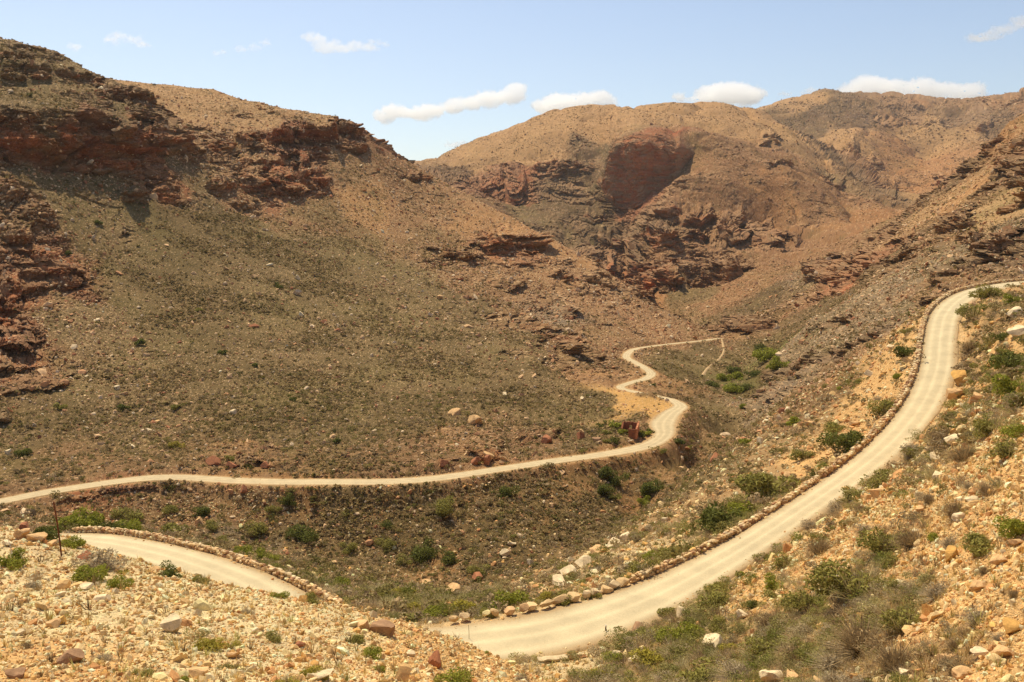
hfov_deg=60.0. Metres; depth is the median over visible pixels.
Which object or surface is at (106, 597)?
boulder
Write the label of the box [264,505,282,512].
shrub
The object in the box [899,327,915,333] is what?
shrub
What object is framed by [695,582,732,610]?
shrub
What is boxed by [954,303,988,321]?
shrub
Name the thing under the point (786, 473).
boulder
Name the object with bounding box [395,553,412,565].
shrub
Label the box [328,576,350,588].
shrub
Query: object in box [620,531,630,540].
boulder
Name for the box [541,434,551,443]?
boulder
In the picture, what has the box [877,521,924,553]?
shrub
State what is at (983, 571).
shrub
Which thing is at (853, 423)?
boulder
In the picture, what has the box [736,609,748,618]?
boulder
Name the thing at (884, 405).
shrub
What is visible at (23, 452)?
shrub
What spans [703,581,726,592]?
shrub
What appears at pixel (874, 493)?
boulder
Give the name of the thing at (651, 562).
shrub
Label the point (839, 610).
dry scrub
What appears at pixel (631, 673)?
shrub
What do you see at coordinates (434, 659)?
boulder
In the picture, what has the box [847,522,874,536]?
shrub
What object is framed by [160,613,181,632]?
boulder
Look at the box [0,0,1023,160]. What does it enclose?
sky
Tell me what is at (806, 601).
shrub
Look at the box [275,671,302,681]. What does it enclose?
shrub
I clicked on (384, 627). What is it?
boulder
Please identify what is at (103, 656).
shrub
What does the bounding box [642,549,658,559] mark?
shrub
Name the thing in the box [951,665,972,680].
boulder
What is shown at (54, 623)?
boulder
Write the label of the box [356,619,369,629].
boulder
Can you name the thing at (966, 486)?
shrub
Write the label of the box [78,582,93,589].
boulder
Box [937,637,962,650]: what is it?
shrub
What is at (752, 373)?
shrub
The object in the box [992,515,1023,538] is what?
shrub
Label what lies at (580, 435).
boulder
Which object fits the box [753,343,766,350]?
shrub
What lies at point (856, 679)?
shrub
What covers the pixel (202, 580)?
shrub
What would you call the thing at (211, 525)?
shrub
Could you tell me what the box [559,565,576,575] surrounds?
boulder
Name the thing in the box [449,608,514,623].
stone curb
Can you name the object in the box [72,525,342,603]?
dry stone wall
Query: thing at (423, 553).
shrub
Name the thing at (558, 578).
boulder
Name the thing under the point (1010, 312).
boulder
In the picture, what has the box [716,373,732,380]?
shrub
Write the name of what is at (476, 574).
boulder
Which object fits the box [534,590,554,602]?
shrub
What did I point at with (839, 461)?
dry stone wall
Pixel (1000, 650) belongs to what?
boulder
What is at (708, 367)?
foot track
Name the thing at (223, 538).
shrub
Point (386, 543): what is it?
shrub
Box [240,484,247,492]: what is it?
boulder
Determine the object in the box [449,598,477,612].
shrub
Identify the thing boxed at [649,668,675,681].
shrub
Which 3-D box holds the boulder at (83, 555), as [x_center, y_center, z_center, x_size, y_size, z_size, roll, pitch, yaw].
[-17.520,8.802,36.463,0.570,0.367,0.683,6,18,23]
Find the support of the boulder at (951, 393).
on the terrain at (654, 271)
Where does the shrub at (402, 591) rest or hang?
on the terrain at (654, 271)
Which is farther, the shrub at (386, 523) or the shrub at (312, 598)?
the shrub at (386, 523)
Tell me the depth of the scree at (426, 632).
27.16 m
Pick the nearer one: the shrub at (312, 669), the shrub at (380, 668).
the shrub at (312, 669)
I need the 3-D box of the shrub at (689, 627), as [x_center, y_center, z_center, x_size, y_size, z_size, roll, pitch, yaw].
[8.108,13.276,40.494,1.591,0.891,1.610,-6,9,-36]
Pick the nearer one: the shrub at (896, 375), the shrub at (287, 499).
the shrub at (896, 375)
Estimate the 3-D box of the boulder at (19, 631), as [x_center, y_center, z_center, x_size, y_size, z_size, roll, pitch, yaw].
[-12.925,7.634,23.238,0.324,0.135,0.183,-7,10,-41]
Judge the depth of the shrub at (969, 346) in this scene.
103.00 m
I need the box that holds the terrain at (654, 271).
[0,39,1023,681]
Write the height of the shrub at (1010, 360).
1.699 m
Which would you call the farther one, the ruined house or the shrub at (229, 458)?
the ruined house
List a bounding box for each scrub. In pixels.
[0,38,1023,585]
[21,342,1023,681]
[116,79,1022,323]
[178,335,1023,681]
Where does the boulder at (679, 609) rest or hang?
on the terrain at (654, 271)
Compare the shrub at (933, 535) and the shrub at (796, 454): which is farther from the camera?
the shrub at (796, 454)
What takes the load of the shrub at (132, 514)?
on the terrain at (654, 271)
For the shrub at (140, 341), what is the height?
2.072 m
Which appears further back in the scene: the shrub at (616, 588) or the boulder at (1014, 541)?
the shrub at (616, 588)
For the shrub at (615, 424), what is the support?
on the terrain at (654, 271)
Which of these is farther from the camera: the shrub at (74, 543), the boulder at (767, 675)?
the shrub at (74, 543)
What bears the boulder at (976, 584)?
on the terrain at (654, 271)
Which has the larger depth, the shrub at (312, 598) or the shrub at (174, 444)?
the shrub at (174, 444)
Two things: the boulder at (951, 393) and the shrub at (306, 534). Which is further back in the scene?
the shrub at (306, 534)
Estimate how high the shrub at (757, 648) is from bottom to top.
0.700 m
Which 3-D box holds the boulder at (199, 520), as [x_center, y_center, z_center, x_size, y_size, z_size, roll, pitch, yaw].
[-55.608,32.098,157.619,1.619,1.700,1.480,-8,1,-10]
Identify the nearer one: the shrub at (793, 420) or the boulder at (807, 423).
the boulder at (807, 423)
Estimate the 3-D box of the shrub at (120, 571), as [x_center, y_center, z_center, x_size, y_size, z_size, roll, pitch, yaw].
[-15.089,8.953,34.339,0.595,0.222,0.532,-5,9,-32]
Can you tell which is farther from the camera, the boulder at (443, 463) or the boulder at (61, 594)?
the boulder at (443, 463)
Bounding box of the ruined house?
[621,421,638,438]
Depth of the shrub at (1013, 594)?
20.36 m
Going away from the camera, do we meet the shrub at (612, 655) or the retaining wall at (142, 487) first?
the shrub at (612, 655)
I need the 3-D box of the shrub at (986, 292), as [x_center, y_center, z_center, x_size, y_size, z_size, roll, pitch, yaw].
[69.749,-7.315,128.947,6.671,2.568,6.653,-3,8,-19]
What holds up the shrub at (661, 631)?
on the terrain at (654, 271)
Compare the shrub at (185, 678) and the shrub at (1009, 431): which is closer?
the shrub at (185, 678)
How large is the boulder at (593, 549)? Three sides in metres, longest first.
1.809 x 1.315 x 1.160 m
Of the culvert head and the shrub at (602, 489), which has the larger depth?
the shrub at (602, 489)
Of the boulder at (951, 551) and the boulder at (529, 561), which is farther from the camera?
the boulder at (529, 561)
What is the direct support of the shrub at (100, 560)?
on the terrain at (654, 271)
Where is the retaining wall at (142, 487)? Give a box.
[97,484,156,494]
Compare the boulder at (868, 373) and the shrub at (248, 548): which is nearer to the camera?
the shrub at (248, 548)
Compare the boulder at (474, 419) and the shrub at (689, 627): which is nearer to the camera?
the shrub at (689, 627)
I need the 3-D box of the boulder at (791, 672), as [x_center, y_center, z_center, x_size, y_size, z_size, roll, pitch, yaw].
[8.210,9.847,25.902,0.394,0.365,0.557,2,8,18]
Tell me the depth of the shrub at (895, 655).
21.63 m
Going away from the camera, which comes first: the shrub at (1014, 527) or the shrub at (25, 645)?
the shrub at (25, 645)
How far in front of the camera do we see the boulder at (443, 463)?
178.08 m
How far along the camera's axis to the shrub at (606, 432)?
210.21 m
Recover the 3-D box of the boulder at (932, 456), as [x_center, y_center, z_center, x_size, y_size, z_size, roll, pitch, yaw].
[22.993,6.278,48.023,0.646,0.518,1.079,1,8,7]
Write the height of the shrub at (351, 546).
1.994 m
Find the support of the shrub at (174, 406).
on the terrain at (654, 271)
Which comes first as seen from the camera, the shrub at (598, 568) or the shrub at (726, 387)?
the shrub at (598, 568)
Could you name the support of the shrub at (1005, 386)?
on the terrain at (654, 271)
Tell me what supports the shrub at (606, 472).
on the terrain at (654, 271)
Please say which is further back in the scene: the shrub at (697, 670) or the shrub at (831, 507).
the shrub at (831, 507)
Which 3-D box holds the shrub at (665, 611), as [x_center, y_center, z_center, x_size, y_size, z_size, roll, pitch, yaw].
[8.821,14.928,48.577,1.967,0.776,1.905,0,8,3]
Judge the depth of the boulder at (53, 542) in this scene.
37.83 m
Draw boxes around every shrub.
[0,547,29,570]
[13,448,32,457]
[18,638,36,649]
[24,580,44,590]
[33,524,63,539]
[51,402,67,409]
[56,505,105,530]
[57,534,85,548]
[66,547,134,570]
[70,563,108,582]
[87,651,118,660]
[96,521,125,527]
[105,574,134,590]
[109,506,147,523]
[114,518,143,530]
[115,569,129,573]
[117,403,130,408]
[133,666,156,676]
[134,338,146,344]
[157,560,182,577]
[158,522,189,533]
[161,504,178,514]
[167,441,185,448]
[170,404,180,409]
[180,673,197,681]
[191,506,210,516]
[191,636,225,652]
[192,574,212,583]
[204,519,219,530]
[217,349,227,354]
[218,535,230,544]
[224,455,234,460]
[224,640,241,648]
[233,544,253,555]
[241,605,258,614]
[243,519,267,536]
[255,547,280,560]
[261,630,284,643]
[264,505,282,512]
[270,591,290,598]
[275,282,282,287]
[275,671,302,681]
[276,489,296,505]
[284,523,318,542]
[298,664,329,680]
[305,591,322,604]
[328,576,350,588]
[333,438,341,442]
[339,541,357,553]
[347,634,365,643]
[360,644,382,659]
[370,665,385,672]
[373,538,396,549]
[376,587,396,596]
[380,519,392,527]
[392,586,416,593]
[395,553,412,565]
[401,600,423,612]
[409,538,438,563]
[422,604,449,618]
[424,495,455,516]
[433,666,474,681]
[438,546,460,564]
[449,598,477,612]
[466,563,489,576]
[479,608,495,618]
[491,588,530,607]
[496,485,520,498]
[512,671,530,681]
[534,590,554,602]
[554,590,572,605]
[577,586,601,600]
[579,664,613,678]
[584,566,602,575]
[595,420,606,426]
[597,466,617,478]
[597,483,615,495]
[600,578,626,590]
[601,430,612,434]
[601,650,622,664]
[604,492,621,498]
[608,420,621,428]
[608,474,627,486]
[610,436,620,444]
[617,429,627,433]
[617,559,631,571]
[620,669,639,681]
[625,558,659,573]
[626,646,665,667]
[636,495,650,505]
[638,432,645,436]
[639,479,664,496]
[640,430,651,434]
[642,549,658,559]
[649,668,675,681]
[654,540,683,561]
[654,625,680,642]
[656,607,675,619]
[667,654,722,681]
[669,621,706,640]
[674,437,685,444]
[695,500,745,533]
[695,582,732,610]
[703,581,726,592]
[706,380,720,387]
[707,615,729,632]
[709,654,756,681]
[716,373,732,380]
[716,642,736,654]
[722,382,743,392]
[725,500,758,516]
[726,365,741,373]
[730,382,754,390]
[731,371,747,380]
[734,470,801,499]
[738,438,751,444]
[741,635,780,657]
[742,369,760,376]
[746,600,760,609]
[751,347,776,361]
[752,553,763,561]
[752,611,783,626]
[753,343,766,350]
[763,551,793,570]
[763,572,783,590]
[765,355,790,369]
[770,641,806,666]
[774,588,830,615]
[786,416,800,425]
[789,447,817,459]
[795,639,855,675]
[796,536,840,558]
[798,518,815,529]
[801,554,889,602]
[802,610,885,668]
[805,668,852,681]
[815,429,867,453]
[819,498,843,515]
[823,420,845,433]
[836,672,876,681]
[837,485,865,502]
[844,637,934,680]
[846,377,862,383]
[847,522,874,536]
[850,503,863,513]
[855,524,907,554]
[857,468,894,488]
[857,599,921,636]
[867,399,900,414]
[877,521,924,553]
[886,443,922,464]
[890,372,901,378]
[893,346,915,357]
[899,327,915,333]
[905,576,950,601]
[916,425,952,448]
[918,493,934,504]
[926,527,940,541]
[927,530,958,549]
[931,439,984,466]
[932,498,964,524]
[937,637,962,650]
[949,531,994,556]
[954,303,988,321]
[954,340,981,352]
[957,478,974,489]
[957,604,984,625]
[967,283,1004,298]
[969,361,990,372]
[971,565,990,576]
[972,413,1002,437]
[972,434,1023,458]
[973,482,992,492]
[981,382,995,392]
[984,630,1004,646]
[987,332,1008,340]
[987,351,1023,370]
[990,373,1023,399]
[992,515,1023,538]
[998,424,1023,437]
[1001,293,1023,303]
[1001,587,1018,599]
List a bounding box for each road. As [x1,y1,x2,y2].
[0,338,722,504]
[55,281,1023,662]
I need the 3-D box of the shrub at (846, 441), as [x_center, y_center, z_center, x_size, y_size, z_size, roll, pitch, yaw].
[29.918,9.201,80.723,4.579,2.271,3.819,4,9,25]
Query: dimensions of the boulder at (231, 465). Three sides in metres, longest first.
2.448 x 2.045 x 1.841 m
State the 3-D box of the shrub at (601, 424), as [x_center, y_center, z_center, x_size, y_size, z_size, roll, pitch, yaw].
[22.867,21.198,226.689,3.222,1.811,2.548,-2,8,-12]
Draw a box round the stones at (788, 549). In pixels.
[0,283,1023,620]
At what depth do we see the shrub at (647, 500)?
177.32 m
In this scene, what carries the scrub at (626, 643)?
on the terrain at (654, 271)
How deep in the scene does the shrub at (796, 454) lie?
85.47 m
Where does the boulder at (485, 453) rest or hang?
on the terrain at (654, 271)
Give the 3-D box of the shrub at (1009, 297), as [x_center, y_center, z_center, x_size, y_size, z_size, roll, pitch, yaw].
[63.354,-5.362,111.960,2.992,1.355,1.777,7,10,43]
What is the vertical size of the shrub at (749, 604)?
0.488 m
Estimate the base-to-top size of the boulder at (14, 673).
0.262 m
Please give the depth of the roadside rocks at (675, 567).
62.63 m
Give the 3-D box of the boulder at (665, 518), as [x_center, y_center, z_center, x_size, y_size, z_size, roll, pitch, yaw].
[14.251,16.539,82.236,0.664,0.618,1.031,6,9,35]
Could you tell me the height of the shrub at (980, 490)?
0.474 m
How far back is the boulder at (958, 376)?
93.80 m
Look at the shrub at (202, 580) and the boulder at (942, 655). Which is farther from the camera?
the shrub at (202, 580)
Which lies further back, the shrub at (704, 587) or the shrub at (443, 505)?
the shrub at (443, 505)
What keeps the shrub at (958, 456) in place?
on the terrain at (654, 271)
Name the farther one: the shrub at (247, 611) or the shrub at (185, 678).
the shrub at (247, 611)
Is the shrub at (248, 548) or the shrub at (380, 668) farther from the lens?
the shrub at (248, 548)
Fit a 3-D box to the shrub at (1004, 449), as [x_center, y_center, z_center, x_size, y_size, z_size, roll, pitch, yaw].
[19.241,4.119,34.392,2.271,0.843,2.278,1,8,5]
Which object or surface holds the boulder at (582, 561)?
on the terrain at (654, 271)
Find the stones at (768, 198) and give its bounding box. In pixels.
[117,80,1023,323]
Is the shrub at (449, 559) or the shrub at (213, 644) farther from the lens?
the shrub at (449, 559)
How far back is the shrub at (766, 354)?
347.81 m
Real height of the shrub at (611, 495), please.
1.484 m
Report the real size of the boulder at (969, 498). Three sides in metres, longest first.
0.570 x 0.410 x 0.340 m
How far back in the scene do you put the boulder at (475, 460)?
181.45 m
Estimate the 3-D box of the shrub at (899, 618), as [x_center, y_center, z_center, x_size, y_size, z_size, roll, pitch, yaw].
[10.726,7.568,24.332,2.263,0.871,2.424,-1,8,-8]
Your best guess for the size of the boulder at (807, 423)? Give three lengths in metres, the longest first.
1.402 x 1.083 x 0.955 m
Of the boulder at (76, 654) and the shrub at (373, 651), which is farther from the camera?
the shrub at (373, 651)
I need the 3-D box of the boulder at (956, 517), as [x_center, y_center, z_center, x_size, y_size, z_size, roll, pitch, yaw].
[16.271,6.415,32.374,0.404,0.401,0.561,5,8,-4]
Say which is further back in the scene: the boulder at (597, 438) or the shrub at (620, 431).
the shrub at (620, 431)
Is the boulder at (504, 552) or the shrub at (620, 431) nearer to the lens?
the boulder at (504, 552)
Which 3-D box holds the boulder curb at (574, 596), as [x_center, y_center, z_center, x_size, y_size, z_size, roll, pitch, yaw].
[3.681,14.818,51.061,8.994,1.186,1.290,-4,9,-29]
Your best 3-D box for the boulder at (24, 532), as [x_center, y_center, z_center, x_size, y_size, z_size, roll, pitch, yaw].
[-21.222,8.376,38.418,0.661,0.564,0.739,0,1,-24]
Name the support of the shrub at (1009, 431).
on the terrain at (654, 271)
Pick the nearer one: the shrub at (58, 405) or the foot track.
the shrub at (58, 405)
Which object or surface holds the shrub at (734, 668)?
on the terrain at (654, 271)
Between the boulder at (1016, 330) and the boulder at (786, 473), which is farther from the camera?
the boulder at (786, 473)
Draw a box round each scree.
[0,374,1023,681]
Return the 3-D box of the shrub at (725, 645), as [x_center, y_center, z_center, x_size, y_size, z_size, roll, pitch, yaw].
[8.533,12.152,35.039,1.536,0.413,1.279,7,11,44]
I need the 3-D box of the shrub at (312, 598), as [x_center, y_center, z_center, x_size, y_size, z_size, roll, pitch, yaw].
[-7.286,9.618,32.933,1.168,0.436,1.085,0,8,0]
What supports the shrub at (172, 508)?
on the terrain at (654, 271)
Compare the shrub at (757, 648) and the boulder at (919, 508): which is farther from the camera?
the boulder at (919, 508)
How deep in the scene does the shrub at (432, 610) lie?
56.45 m
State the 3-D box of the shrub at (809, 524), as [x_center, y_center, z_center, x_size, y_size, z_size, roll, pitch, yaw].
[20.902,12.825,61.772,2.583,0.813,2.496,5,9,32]
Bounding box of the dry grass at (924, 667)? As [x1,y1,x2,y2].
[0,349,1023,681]
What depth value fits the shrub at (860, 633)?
25.08 m
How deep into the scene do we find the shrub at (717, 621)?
39.52 m
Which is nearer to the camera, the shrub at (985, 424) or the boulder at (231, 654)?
the boulder at (231, 654)
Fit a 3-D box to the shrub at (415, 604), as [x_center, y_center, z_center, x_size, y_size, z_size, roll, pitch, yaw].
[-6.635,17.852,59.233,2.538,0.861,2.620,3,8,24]
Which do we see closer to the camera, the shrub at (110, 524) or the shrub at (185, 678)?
the shrub at (185, 678)
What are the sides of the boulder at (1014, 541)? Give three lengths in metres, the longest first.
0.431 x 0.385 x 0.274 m
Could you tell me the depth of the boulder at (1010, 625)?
18.99 m
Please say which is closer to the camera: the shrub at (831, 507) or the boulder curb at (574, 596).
the boulder curb at (574, 596)
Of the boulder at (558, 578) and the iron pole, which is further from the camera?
the boulder at (558, 578)
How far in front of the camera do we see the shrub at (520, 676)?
28.96 m
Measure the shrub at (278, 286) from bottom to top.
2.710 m
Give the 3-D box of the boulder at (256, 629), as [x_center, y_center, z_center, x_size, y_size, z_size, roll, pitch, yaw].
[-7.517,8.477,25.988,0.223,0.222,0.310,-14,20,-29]
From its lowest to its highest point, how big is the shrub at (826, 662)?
0.650 m
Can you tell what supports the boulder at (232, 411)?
on the terrain at (654, 271)
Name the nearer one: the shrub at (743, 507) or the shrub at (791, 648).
the shrub at (791, 648)
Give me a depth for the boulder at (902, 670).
20.52 m
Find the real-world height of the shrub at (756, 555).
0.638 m
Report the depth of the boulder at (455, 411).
224.01 m
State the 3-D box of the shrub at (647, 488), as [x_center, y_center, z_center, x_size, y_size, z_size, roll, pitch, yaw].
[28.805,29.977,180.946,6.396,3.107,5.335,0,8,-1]
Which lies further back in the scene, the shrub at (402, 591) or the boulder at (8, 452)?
the boulder at (8, 452)
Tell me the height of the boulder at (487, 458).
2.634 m
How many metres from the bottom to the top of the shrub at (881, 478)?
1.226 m
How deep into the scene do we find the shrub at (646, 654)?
37.65 m
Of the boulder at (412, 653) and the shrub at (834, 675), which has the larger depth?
the boulder at (412, 653)
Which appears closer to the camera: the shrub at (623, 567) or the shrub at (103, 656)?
the shrub at (103, 656)
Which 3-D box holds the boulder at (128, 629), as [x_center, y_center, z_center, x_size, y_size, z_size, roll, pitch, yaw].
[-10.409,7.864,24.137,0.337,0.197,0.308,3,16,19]
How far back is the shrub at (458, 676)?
23.86 m
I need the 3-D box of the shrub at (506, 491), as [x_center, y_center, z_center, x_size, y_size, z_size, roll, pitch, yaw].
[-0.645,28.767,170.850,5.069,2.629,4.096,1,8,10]
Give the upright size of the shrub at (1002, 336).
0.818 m
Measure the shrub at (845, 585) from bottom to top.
1.429 m
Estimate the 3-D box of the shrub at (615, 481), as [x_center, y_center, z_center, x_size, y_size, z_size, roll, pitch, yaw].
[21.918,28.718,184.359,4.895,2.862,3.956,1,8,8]
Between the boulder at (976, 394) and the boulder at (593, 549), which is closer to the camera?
the boulder at (976, 394)
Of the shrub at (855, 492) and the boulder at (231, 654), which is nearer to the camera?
the boulder at (231, 654)
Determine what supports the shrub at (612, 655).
on the terrain at (654, 271)
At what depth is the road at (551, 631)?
57.79 m
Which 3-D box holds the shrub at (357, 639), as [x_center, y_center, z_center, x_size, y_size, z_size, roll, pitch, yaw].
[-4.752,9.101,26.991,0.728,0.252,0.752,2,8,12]
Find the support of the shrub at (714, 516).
on the terrain at (654, 271)
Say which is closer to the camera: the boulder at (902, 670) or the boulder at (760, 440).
the boulder at (902, 670)
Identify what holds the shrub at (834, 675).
on the terrain at (654, 271)
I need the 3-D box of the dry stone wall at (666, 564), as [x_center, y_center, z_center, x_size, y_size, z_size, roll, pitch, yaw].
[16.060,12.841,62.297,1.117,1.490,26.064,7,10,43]
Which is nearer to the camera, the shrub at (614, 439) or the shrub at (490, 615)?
the shrub at (490, 615)
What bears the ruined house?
on the terrain at (654, 271)
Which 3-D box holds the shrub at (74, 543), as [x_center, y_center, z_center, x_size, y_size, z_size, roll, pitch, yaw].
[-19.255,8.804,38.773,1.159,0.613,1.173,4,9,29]
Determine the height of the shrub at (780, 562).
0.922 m
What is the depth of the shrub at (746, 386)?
319.99 m
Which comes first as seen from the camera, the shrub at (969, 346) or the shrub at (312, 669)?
the shrub at (312, 669)
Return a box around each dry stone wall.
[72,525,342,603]
[627,475,819,584]
[817,278,1023,477]
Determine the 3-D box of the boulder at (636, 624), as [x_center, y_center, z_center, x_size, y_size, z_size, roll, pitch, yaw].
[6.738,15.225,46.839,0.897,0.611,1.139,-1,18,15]
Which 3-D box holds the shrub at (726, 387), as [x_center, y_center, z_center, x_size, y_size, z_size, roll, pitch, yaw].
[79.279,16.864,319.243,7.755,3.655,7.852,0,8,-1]
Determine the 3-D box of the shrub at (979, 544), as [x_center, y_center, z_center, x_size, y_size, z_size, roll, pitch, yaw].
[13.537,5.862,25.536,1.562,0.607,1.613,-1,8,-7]
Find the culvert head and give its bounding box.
[537,654,586,664]
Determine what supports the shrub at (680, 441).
on the terrain at (654, 271)
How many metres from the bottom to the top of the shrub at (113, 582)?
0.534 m
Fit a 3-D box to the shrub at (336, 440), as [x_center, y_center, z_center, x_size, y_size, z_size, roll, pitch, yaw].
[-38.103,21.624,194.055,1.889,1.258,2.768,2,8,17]
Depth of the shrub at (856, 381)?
118.68 m
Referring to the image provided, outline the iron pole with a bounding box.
[53,501,61,555]
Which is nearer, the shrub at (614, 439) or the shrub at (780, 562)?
the shrub at (780, 562)
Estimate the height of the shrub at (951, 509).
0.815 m
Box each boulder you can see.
[2,539,13,545]
[4,449,11,454]
[5,667,25,678]
[13,528,30,537]
[16,629,24,634]
[19,521,28,529]
[26,532,47,542]
[45,618,60,628]
[47,539,56,545]
[54,591,66,596]
[56,648,84,664]
[76,550,90,559]
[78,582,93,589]
[93,594,110,602]
[124,625,134,633]
[149,566,159,571]
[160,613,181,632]
[188,666,208,677]
[195,517,202,524]
[206,455,220,464]
[224,461,236,468]
[226,652,239,657]
[229,409,236,413]
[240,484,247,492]
[249,323,258,327]
[251,627,258,632]
[260,461,268,467]
[296,641,305,647]
[305,668,333,679]
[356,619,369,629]
[369,619,394,636]
[406,650,415,656]
[428,650,441,668]
[440,460,448,466]
[447,582,459,591]
[448,408,460,415]
[467,415,482,424]
[471,457,480,464]
[472,572,483,580]
[483,451,493,460]
[483,455,490,465]
[500,548,509,556]
[527,559,533,564]
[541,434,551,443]
[552,574,564,586]
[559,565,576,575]
[574,555,590,567]
[576,432,584,438]
[589,544,603,554]
[592,437,600,441]
[606,537,620,547]
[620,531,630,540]
[632,621,642,630]
[661,517,669,521]
[676,606,683,616]
[703,633,723,650]
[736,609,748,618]
[757,437,764,443]
[760,670,783,681]
[784,471,790,476]
[786,669,798,676]
[805,421,814,426]
[849,421,859,425]
[864,370,872,375]
[869,488,883,498]
[899,668,910,675]
[915,505,924,512]
[930,451,939,460]
[932,470,942,479]
[936,653,954,661]
[944,433,960,444]
[945,545,958,562]
[946,388,963,400]
[951,370,966,386]
[951,512,964,521]
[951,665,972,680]
[965,496,978,501]
[969,579,986,589]
[970,646,988,656]
[973,392,983,395]
[989,554,1007,564]
[990,644,1013,657]
[1003,617,1020,633]
[1004,306,1022,317]
[1006,325,1023,336]
[1007,539,1023,545]
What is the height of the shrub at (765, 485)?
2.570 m
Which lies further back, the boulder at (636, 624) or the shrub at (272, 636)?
the boulder at (636, 624)
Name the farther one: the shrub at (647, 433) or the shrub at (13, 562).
the shrub at (647, 433)
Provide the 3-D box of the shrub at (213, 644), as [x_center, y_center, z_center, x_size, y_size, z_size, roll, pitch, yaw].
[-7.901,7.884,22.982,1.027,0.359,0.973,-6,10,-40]
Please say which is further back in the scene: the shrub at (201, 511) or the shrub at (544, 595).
the shrub at (201, 511)
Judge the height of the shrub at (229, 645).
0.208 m
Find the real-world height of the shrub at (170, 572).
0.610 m
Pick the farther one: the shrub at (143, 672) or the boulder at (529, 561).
the boulder at (529, 561)
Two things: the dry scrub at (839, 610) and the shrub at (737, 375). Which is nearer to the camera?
the dry scrub at (839, 610)
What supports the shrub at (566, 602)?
on the terrain at (654, 271)
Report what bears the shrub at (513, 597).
on the terrain at (654, 271)
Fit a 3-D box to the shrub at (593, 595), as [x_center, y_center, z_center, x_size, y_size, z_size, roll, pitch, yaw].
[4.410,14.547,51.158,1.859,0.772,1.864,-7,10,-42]
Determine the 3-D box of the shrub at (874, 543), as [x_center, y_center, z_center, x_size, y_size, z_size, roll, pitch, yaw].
[15.146,7.972,35.444,3.055,1.254,3.047,0,8,-1]
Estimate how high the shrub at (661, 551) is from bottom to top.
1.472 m
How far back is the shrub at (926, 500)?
38.29 m
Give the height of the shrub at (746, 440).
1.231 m
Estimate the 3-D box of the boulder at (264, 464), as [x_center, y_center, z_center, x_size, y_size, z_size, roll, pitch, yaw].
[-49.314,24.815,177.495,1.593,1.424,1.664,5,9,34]
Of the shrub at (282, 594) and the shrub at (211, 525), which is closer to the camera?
the shrub at (282, 594)
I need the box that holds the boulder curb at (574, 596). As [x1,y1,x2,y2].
[504,577,629,615]
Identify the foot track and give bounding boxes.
[701,339,724,374]
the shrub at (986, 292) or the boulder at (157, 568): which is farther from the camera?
the shrub at (986, 292)
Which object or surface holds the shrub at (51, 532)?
on the terrain at (654, 271)
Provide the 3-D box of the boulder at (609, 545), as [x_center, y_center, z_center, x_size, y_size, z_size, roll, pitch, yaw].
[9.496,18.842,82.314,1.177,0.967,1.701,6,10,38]
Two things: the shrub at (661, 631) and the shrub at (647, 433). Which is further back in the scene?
the shrub at (647, 433)
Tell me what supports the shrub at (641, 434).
on the terrain at (654, 271)
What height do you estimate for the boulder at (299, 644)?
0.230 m
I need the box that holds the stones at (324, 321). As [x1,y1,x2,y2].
[0,37,1023,583]
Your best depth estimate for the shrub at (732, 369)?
355.17 m
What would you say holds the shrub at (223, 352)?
on the terrain at (654, 271)
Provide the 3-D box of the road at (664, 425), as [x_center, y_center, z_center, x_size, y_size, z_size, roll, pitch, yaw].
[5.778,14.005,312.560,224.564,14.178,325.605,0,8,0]
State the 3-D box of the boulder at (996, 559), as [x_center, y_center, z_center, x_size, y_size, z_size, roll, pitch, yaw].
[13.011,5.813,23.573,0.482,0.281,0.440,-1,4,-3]
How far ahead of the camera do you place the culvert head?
40.99 m
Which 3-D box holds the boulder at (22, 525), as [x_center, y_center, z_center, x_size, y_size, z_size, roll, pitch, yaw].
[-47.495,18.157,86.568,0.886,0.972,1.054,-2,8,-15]
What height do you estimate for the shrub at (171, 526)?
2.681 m
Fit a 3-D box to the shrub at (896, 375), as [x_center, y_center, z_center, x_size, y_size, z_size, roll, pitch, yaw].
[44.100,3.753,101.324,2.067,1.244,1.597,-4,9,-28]
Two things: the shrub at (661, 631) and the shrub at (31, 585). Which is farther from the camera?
the shrub at (661, 631)
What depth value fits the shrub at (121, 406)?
220.60 m
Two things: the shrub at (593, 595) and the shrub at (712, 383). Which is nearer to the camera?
the shrub at (593, 595)
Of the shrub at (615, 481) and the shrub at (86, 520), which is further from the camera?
the shrub at (615, 481)
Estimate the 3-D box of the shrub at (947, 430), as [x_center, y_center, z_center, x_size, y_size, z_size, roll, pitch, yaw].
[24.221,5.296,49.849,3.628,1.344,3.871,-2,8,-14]
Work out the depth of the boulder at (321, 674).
20.96 m
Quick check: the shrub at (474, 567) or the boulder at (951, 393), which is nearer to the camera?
the boulder at (951, 393)
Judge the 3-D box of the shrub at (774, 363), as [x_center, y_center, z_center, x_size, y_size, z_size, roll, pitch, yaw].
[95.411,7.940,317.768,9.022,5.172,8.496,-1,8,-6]
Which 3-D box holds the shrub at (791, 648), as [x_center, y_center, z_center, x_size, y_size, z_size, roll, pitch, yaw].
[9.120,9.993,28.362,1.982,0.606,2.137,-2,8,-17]

